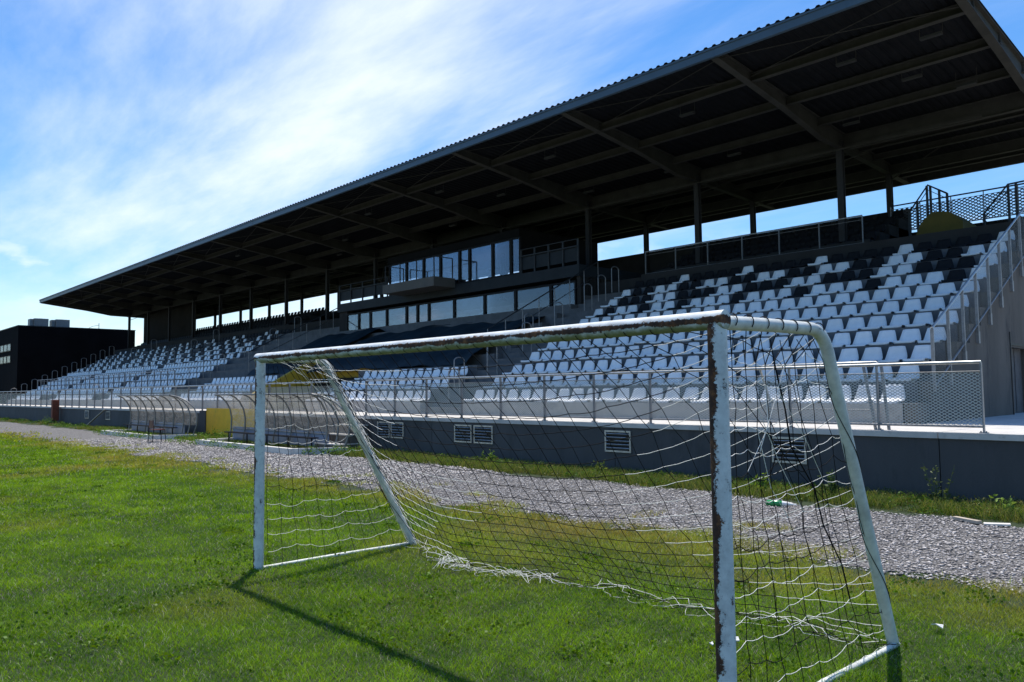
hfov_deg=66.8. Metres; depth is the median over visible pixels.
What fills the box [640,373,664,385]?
stadium seat
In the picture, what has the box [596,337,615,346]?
stadium seat
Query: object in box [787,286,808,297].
stadium seat
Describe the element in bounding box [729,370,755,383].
stadium seat
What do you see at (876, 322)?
stadium seat
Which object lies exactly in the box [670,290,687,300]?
stadium seat
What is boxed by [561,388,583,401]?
stadium seat
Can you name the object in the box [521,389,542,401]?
stadium seat
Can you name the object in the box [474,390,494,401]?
stadium seat
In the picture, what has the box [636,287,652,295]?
stadium seat
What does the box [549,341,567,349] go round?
stadium seat
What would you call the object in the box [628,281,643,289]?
stadium seat
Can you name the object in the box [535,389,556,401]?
stadium seat
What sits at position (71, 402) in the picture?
front railing
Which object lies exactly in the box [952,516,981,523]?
wood offcut
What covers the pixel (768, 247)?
stadium seats
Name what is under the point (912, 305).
stadium seat
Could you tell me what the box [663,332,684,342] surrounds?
stadium seat
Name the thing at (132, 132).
sky
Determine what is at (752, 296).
stadium seat
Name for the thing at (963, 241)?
stadium seat
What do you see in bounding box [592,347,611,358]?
stadium seat
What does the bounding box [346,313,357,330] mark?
window
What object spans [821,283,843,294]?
stadium seat
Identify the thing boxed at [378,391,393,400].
stadium seat
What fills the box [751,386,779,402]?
stadium seat
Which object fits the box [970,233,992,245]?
stadium seat
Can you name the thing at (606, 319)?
stadium seat
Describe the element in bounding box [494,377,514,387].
stadium seat
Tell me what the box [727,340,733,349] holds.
stadium seat
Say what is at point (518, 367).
stadium seat
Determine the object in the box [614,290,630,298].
stadium seat
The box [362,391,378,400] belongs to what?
stadium seat
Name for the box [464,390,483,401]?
stadium seat
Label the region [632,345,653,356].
stadium seat
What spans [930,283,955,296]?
stadium seat
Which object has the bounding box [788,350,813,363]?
stadium seat
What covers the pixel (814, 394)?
stadium seat
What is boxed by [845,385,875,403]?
stadium seat
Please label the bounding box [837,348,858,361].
stadium seat
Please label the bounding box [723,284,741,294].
stadium seat
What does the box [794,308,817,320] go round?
stadium seat
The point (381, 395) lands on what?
stadium seat
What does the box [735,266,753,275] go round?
stadium seat
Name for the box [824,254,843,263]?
stadium seat
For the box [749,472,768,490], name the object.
weed plant
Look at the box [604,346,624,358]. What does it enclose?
stadium seat
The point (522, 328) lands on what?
handrail hoop
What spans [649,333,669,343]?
stadium seat
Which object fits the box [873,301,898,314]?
stadium seat
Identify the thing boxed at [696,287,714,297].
stadium seat
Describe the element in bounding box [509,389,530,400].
stadium seat
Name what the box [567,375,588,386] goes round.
stadium seat
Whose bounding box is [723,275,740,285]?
stadium seat
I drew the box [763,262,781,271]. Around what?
stadium seat
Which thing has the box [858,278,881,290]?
stadium seat
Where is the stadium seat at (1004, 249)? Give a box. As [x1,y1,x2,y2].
[983,242,1006,254]
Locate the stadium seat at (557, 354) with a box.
[543,350,561,360]
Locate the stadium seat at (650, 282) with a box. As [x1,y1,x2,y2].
[638,279,654,287]
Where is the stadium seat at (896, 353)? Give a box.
[878,346,907,362]
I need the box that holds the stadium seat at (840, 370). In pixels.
[815,368,843,382]
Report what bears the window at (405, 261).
in the glazed lounge
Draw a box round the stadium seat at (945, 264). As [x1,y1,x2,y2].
[931,259,953,271]
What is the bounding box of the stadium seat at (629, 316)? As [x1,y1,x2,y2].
[625,314,634,318]
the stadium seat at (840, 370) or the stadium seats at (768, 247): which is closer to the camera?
the stadium seat at (840, 370)
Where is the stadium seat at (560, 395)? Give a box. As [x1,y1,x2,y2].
[547,389,569,401]
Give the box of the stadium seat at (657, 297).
[645,294,662,302]
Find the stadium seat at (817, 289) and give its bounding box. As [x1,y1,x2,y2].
[804,284,825,295]
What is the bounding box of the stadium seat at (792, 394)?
[773,386,802,402]
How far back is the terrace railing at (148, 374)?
52.22 m
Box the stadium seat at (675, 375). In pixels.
[658,372,681,384]
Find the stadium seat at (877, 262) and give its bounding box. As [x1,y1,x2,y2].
[863,257,884,268]
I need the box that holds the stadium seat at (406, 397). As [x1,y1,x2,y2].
[396,391,412,400]
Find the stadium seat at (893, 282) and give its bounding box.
[878,276,901,288]
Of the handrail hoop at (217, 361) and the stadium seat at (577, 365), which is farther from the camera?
the handrail hoop at (217, 361)
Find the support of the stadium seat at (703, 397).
on the grandstand
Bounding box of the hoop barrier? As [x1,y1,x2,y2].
[759,361,890,429]
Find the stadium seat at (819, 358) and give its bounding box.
[816,351,834,362]
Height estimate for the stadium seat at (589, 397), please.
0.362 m
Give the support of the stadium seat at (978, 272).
on the grandstand
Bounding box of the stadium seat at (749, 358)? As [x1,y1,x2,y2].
[728,353,753,367]
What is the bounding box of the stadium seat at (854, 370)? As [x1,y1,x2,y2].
[841,367,867,382]
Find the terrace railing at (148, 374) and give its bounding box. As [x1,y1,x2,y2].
[37,370,174,393]
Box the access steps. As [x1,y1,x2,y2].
[314,424,367,448]
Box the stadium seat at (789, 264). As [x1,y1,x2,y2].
[778,260,796,269]
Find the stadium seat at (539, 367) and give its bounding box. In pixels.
[524,363,544,373]
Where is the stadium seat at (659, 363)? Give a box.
[644,357,666,369]
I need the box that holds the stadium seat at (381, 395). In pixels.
[369,391,386,400]
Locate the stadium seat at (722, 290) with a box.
[709,286,728,295]
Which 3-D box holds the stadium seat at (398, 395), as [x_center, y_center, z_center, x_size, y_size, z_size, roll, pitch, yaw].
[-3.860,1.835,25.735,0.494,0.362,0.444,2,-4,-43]
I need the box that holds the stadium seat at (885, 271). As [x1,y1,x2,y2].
[870,266,892,278]
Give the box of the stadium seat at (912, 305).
[894,299,920,312]
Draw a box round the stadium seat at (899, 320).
[882,314,909,328]
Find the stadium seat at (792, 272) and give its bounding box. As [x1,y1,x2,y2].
[781,268,799,278]
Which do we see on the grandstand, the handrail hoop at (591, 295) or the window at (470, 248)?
the handrail hoop at (591, 295)
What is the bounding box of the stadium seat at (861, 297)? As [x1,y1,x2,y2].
[846,291,869,303]
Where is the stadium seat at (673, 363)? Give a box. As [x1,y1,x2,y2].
[659,356,682,369]
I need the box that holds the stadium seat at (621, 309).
[608,306,625,315]
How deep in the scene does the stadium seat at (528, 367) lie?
23.69 m
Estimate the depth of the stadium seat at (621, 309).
26.15 m
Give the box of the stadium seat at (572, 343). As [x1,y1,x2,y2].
[560,340,578,348]
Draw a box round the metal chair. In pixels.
[147,420,165,441]
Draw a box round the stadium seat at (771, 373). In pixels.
[749,370,776,383]
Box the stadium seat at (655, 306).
[643,302,660,312]
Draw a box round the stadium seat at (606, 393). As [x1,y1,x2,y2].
[590,388,613,401]
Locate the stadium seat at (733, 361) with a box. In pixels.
[728,354,734,367]
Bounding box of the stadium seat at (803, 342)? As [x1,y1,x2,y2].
[783,335,808,349]
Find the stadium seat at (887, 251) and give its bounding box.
[875,246,895,257]
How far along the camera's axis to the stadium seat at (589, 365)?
21.91 m
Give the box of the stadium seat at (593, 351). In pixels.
[578,348,598,359]
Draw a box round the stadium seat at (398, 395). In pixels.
[388,391,403,400]
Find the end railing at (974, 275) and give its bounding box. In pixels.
[930,207,1023,391]
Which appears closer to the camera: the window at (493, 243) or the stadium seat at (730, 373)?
the stadium seat at (730, 373)
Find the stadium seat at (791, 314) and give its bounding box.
[783,310,798,319]
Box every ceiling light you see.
[497,188,506,196]
[544,155,555,159]
[679,102,694,117]
[727,151,741,156]
[836,50,856,66]
[842,116,859,126]
[901,73,922,81]
[919,23,942,40]
[955,67,976,88]
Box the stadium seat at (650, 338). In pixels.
[635,335,655,343]
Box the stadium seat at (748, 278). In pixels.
[737,274,755,283]
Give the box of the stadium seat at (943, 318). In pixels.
[931,310,958,325]
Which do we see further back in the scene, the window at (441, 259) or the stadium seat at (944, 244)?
the window at (441, 259)
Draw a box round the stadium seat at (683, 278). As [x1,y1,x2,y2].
[672,274,688,283]
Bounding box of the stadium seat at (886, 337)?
[868,330,896,345]
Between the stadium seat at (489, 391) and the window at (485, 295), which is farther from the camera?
the window at (485, 295)
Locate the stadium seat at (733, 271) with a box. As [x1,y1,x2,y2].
[722,268,739,276]
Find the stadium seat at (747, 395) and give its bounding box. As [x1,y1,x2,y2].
[730,386,758,402]
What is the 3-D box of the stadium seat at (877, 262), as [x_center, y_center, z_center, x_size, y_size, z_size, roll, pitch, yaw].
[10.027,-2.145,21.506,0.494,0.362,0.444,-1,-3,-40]
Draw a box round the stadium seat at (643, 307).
[631,304,648,313]
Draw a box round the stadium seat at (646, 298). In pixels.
[634,295,650,304]
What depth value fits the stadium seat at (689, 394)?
17.60 m
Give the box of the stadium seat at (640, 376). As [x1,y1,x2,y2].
[625,373,647,385]
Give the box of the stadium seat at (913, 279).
[898,274,921,286]
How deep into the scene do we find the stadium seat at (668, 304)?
24.74 m
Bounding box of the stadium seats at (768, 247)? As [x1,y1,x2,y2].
[14,210,903,400]
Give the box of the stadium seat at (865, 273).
[851,268,873,280]
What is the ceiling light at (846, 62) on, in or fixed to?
hanging from the grandstand
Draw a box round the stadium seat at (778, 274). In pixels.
[765,270,784,280]
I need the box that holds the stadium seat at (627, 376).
[610,374,632,385]
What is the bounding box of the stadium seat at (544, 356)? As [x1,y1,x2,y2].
[531,351,550,361]
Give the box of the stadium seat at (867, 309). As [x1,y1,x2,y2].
[853,303,877,316]
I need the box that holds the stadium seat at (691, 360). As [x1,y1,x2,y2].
[675,356,698,368]
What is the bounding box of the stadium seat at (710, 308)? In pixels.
[703,306,714,311]
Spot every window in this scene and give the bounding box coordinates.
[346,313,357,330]
[358,311,369,328]
[370,309,385,327]
[386,306,405,325]
[389,261,405,295]
[406,258,422,280]
[406,304,416,323]
[417,302,427,321]
[423,254,439,277]
[428,298,453,320]
[440,250,458,284]
[454,294,483,317]
[459,247,468,283]
[469,242,491,281]
[484,289,514,313]
[492,239,510,277]
[510,236,521,274]
[515,284,550,310]
[550,280,576,305]
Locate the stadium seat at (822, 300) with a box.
[808,295,830,307]
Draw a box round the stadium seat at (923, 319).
[905,312,932,327]
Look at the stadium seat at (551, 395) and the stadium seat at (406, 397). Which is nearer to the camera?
the stadium seat at (551, 395)
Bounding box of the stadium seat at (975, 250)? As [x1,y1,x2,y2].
[961,245,984,256]
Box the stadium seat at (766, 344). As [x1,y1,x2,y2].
[746,338,769,351]
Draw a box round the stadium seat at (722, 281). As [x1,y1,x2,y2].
[709,277,727,286]
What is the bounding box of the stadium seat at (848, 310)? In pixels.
[832,305,856,317]
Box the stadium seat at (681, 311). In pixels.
[676,309,686,313]
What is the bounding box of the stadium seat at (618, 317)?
[613,315,621,319]
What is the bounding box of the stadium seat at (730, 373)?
[728,371,735,381]
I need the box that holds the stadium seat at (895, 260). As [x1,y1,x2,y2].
[882,255,903,266]
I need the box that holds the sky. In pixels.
[0,0,1023,345]
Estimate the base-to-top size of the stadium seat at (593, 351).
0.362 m
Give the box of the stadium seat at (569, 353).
[554,350,573,360]
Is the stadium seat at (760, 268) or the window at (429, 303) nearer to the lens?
the stadium seat at (760, 268)
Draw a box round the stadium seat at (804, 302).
[790,297,812,308]
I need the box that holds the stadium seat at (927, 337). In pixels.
[917,327,946,342]
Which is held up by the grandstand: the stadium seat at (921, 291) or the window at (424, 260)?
the stadium seat at (921, 291)
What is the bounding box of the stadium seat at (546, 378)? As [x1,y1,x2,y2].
[529,376,549,386]
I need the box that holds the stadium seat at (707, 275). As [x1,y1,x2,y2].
[696,271,713,280]
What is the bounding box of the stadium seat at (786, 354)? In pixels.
[766,351,792,364]
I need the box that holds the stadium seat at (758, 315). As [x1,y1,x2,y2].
[752,313,763,317]
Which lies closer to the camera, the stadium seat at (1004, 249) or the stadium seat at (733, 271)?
the stadium seat at (1004, 249)
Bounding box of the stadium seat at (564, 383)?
[554,375,575,386]
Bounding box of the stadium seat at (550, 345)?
[538,342,555,350]
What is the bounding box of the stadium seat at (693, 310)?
[690,308,700,312]
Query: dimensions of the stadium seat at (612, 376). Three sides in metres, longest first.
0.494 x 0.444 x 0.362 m
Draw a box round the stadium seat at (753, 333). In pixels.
[743,331,766,337]
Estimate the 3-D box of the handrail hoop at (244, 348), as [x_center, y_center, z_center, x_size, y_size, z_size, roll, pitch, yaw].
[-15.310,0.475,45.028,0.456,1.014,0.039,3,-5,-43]
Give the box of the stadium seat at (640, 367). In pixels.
[629,358,650,370]
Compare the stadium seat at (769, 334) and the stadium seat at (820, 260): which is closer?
the stadium seat at (769, 334)
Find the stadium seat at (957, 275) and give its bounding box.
[941,269,965,282]
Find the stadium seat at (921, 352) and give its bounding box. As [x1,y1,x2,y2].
[902,345,930,361]
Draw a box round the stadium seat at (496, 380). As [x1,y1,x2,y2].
[483,378,502,387]
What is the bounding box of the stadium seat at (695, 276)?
[684,273,701,281]
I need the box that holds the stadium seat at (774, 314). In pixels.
[767,311,781,318]
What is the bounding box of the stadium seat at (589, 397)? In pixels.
[575,388,598,401]
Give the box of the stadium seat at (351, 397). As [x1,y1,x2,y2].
[349,391,355,398]
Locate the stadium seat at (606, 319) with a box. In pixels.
[602,317,610,320]
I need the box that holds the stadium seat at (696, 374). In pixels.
[674,372,698,384]
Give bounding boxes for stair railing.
[248,308,338,371]
[487,261,598,347]
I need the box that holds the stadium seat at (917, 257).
[900,252,922,263]
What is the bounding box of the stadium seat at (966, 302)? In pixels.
[942,295,968,309]
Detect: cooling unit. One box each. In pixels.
[28,318,48,325]
[49,319,69,326]
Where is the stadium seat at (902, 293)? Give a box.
[886,287,910,300]
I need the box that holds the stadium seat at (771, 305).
[756,300,777,311]
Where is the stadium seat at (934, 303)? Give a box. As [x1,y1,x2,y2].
[919,297,944,311]
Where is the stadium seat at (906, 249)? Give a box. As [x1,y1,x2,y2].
[893,244,913,254]
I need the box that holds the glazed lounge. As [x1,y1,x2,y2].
[338,228,641,331]
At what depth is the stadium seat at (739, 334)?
20.12 m
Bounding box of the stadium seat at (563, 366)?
[548,362,567,373]
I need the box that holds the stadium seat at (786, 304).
[773,298,794,310]
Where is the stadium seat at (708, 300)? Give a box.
[695,296,714,306]
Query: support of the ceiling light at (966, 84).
hanging from the grandstand
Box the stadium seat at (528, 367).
[513,364,532,374]
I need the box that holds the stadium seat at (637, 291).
[624,288,641,296]
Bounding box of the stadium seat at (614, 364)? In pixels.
[600,359,621,371]
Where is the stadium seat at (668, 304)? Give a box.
[656,301,673,310]
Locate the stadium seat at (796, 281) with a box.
[784,277,803,287]
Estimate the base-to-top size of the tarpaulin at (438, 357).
2.150 m
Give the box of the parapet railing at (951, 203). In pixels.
[890,183,1023,229]
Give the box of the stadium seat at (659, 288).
[647,285,664,294]
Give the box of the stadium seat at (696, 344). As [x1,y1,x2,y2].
[677,342,699,354]
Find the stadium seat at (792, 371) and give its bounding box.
[770,369,797,383]
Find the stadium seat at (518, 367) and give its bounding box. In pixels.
[502,365,521,374]
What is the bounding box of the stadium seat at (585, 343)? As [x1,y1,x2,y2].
[571,339,590,348]
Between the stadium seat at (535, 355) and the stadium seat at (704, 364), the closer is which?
the stadium seat at (704, 364)
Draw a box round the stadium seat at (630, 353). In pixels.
[618,346,638,357]
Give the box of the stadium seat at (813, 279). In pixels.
[800,275,820,285]
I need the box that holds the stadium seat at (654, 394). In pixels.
[637,388,662,401]
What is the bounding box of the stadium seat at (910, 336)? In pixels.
[893,329,920,343]
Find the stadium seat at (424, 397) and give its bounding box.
[412,390,430,401]
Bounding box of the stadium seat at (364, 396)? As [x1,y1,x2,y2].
[354,391,370,400]
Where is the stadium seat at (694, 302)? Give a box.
[681,298,700,307]
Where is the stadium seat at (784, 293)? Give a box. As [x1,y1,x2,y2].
[770,288,790,299]
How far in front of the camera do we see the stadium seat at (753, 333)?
19.70 m
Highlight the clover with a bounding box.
[0,444,1023,681]
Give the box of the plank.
[87,409,105,424]
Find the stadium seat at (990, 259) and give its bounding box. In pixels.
[974,254,997,266]
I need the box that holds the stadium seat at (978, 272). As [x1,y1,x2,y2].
[963,266,985,280]
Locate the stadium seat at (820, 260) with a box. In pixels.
[808,256,827,265]
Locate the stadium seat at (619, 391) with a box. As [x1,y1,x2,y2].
[605,388,629,401]
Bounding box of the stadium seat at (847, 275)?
[833,271,854,282]
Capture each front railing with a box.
[0,381,337,414]
[365,360,988,432]
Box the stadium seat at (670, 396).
[654,387,679,402]
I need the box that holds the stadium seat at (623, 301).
[611,298,627,306]
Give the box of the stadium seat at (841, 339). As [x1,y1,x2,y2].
[832,333,850,346]
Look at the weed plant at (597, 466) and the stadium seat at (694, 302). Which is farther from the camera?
the stadium seat at (694, 302)
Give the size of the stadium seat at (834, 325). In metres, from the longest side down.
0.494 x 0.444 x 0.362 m
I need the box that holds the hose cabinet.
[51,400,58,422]
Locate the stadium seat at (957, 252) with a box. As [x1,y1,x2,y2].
[940,247,962,259]
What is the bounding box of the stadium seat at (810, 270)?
[796,266,815,276]
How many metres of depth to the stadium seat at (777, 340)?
18.59 m
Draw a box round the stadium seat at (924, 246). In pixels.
[911,242,932,252]
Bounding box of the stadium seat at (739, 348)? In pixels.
[728,339,750,352]
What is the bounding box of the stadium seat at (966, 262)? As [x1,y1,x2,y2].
[951,256,975,269]
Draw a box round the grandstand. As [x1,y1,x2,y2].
[0,0,1023,505]
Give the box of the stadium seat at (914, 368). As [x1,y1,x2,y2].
[888,365,919,381]
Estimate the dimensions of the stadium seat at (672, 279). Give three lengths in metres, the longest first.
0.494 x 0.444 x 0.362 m
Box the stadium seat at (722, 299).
[709,295,728,305]
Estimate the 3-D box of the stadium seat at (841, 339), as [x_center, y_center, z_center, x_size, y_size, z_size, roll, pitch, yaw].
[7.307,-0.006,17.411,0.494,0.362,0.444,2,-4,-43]
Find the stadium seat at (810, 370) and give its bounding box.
[792,368,819,382]
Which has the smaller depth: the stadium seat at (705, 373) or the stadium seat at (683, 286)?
the stadium seat at (705, 373)
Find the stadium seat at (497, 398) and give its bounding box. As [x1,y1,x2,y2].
[485,390,506,401]
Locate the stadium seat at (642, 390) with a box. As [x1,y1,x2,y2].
[621,388,645,401]
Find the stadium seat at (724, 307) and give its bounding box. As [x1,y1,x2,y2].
[718,305,729,312]
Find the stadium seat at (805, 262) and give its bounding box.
[793,258,811,267]
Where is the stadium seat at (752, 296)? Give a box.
[739,292,759,302]
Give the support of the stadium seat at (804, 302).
on the grandstand
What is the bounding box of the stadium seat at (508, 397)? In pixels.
[497,389,517,401]
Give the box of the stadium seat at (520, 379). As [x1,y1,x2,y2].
[505,377,525,387]
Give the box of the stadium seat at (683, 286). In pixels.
[671,282,688,291]
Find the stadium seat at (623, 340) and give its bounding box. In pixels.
[609,337,628,345]
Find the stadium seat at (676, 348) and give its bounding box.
[662,343,683,355]
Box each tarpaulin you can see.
[247,328,384,375]
[306,315,543,373]
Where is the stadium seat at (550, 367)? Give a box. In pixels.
[536,362,556,373]
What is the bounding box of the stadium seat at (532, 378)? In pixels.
[517,377,537,387]
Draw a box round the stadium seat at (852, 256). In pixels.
[840,251,859,261]
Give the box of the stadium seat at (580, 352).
[566,349,585,359]
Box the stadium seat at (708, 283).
[696,279,713,288]
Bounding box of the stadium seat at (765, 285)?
[753,280,772,290]
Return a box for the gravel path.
[0,422,1023,590]
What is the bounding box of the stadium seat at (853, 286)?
[839,280,861,292]
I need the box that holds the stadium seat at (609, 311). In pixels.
[596,307,613,316]
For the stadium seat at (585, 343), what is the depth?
24.08 m
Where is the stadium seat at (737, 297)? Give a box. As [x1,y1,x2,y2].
[724,293,743,303]
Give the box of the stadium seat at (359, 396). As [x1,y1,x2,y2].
[348,391,363,400]
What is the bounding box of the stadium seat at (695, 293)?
[682,289,700,298]
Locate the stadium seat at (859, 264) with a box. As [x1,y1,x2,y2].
[847,260,867,270]
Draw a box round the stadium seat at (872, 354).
[853,347,882,361]
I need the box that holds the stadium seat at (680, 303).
[668,299,686,309]
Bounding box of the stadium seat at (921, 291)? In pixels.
[907,285,932,298]
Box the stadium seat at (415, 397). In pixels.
[403,391,421,401]
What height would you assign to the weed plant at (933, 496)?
0.610 m
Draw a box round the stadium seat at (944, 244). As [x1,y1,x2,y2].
[931,239,951,250]
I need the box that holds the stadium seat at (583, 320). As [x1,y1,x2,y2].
[579,319,588,323]
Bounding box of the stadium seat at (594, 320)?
[590,318,598,322]
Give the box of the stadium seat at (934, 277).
[919,271,943,284]
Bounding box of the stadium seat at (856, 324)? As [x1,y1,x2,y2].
[839,317,864,331]
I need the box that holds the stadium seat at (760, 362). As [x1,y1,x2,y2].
[747,352,772,366]
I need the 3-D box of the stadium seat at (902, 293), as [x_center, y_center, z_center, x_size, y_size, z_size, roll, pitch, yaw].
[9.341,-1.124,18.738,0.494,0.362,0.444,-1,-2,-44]
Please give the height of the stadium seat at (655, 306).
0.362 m
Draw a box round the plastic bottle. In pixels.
[765,500,796,506]
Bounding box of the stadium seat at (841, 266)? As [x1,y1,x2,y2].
[830,262,849,272]
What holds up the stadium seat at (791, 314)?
on the grandstand
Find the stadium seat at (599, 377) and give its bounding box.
[581,375,603,386]
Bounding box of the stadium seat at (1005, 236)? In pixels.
[991,230,1014,242]
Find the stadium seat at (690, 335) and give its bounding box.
[678,331,699,341]
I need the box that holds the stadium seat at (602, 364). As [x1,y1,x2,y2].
[586,360,607,371]
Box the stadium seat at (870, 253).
[857,249,877,259]
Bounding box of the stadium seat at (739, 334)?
[727,330,748,338]
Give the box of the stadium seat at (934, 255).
[920,250,942,261]
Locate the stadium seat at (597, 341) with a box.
[584,338,602,347]
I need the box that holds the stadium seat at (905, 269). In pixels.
[889,264,912,275]
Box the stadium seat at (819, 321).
[809,320,822,327]
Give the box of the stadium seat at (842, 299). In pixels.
[826,293,849,305]
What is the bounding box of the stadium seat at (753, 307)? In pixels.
[740,302,761,313]
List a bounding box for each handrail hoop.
[203,360,210,377]
[217,353,224,370]
[244,340,251,356]
[448,368,459,401]
[454,357,464,388]
[487,347,497,375]
[522,322,531,351]
[524,313,533,328]
[554,302,563,325]
[584,283,592,310]
[598,275,605,300]
[611,266,618,292]
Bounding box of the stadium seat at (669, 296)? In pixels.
[657,292,674,301]
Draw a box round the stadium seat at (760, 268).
[749,264,767,273]
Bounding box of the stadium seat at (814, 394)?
[798,385,826,402]
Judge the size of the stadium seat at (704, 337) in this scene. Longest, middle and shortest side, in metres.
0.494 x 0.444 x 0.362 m
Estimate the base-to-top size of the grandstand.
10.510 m
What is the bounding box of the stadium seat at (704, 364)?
[692,355,707,368]
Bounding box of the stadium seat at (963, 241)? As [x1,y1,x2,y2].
[950,236,971,247]
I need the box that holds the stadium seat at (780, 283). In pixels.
[768,279,787,289]
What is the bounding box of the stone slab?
[984,522,1010,525]
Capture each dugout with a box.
[100,394,197,438]
[195,393,356,454]
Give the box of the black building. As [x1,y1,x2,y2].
[0,325,135,403]
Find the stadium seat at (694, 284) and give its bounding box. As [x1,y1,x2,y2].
[684,280,700,289]
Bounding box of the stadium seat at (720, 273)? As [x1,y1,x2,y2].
[709,269,726,278]
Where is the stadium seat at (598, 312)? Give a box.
[586,309,602,317]
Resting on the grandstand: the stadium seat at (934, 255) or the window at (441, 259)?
the stadium seat at (934, 255)
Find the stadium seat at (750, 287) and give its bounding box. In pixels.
[738,282,756,292]
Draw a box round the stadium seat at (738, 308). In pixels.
[730,303,744,314]
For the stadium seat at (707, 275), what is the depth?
26.43 m
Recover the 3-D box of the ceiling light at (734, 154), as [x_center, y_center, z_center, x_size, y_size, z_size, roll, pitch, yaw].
[7.535,-6.505,26.352,0.120,0.430,0.515,3,-5,-43]
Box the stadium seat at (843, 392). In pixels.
[821,385,851,402]
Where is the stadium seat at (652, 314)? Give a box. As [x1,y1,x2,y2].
[649,312,659,316]
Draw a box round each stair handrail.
[908,184,948,235]
[982,180,1023,224]
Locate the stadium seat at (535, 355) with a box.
[521,352,539,362]
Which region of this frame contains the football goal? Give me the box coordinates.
[253,310,900,681]
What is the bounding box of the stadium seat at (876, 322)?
[861,316,886,329]
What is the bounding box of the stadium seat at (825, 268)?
[812,264,831,274]
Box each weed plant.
[481,449,497,461]
[593,460,606,471]
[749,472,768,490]
[818,469,838,492]
[921,464,954,503]
[989,494,1017,512]
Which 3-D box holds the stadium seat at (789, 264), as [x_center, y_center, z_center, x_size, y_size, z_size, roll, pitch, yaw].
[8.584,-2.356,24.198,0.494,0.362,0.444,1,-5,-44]
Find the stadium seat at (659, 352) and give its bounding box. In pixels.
[646,344,667,356]
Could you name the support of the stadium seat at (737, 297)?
on the grandstand
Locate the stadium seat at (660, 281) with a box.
[649,278,665,286]
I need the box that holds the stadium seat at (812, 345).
[804,337,818,348]
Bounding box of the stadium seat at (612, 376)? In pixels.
[595,374,617,385]
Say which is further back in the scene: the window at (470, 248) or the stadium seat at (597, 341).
the window at (470, 248)
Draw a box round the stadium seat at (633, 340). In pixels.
[622,335,641,345]
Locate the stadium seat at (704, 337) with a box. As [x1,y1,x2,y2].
[694,330,706,340]
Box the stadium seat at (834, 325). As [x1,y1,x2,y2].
[825,319,843,332]
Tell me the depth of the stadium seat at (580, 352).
23.23 m
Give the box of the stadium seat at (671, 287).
[659,284,676,292]
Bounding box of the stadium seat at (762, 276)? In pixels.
[751,272,769,281]
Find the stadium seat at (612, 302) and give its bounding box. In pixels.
[600,299,617,307]
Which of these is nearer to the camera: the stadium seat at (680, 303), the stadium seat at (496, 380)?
the stadium seat at (496, 380)
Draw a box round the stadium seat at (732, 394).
[729,386,737,402]
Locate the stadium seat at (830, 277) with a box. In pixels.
[817,273,837,283]
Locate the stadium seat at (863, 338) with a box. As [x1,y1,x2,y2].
[846,331,872,346]
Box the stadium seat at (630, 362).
[614,359,636,370]
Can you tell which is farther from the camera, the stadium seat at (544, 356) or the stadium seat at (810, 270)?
the stadium seat at (544, 356)
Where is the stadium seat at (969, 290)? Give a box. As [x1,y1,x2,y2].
[953,281,979,293]
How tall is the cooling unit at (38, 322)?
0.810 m
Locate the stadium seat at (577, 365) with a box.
[561,361,580,372]
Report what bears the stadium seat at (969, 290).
on the grandstand
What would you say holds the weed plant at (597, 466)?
on the ground at (532, 630)
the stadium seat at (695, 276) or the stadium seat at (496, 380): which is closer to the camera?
the stadium seat at (496, 380)
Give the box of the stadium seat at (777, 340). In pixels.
[763,337,788,350]
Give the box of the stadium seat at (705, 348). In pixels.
[693,341,707,353]
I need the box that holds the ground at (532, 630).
[0,420,1023,681]
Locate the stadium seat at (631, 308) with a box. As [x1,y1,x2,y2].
[619,305,636,314]
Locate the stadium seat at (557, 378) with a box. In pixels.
[541,376,562,386]
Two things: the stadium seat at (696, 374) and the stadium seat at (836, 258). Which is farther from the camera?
the stadium seat at (836, 258)
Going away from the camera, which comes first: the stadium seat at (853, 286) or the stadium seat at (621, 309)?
the stadium seat at (853, 286)
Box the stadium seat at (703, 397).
[691,387,708,402]
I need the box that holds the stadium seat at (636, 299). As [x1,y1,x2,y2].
[622,296,639,305]
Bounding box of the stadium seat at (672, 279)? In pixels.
[661,276,676,284]
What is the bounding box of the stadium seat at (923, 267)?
[910,261,932,273]
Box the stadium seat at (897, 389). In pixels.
[873,384,905,403]
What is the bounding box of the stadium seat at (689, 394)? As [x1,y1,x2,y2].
[672,387,698,401]
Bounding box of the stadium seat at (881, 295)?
[866,289,889,301]
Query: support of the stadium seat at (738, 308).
on the grandstand
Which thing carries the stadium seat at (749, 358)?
on the grandstand
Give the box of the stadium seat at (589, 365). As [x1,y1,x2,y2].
[573,361,594,372]
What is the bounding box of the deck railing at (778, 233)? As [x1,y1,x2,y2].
[645,215,863,273]
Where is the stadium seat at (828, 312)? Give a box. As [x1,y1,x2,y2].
[813,306,836,319]
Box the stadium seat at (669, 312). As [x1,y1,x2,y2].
[662,310,672,315]
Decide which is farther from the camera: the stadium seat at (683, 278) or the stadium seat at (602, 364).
the stadium seat at (683, 278)
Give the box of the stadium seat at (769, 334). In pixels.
[761,332,778,336]
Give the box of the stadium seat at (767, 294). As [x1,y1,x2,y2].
[754,290,774,300]
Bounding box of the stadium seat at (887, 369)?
[862,366,892,381]
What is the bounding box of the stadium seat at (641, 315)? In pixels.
[637,313,646,317]
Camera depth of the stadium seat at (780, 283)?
22.82 m
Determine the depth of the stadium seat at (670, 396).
17.95 m
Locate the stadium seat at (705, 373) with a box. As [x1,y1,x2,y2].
[691,372,707,384]

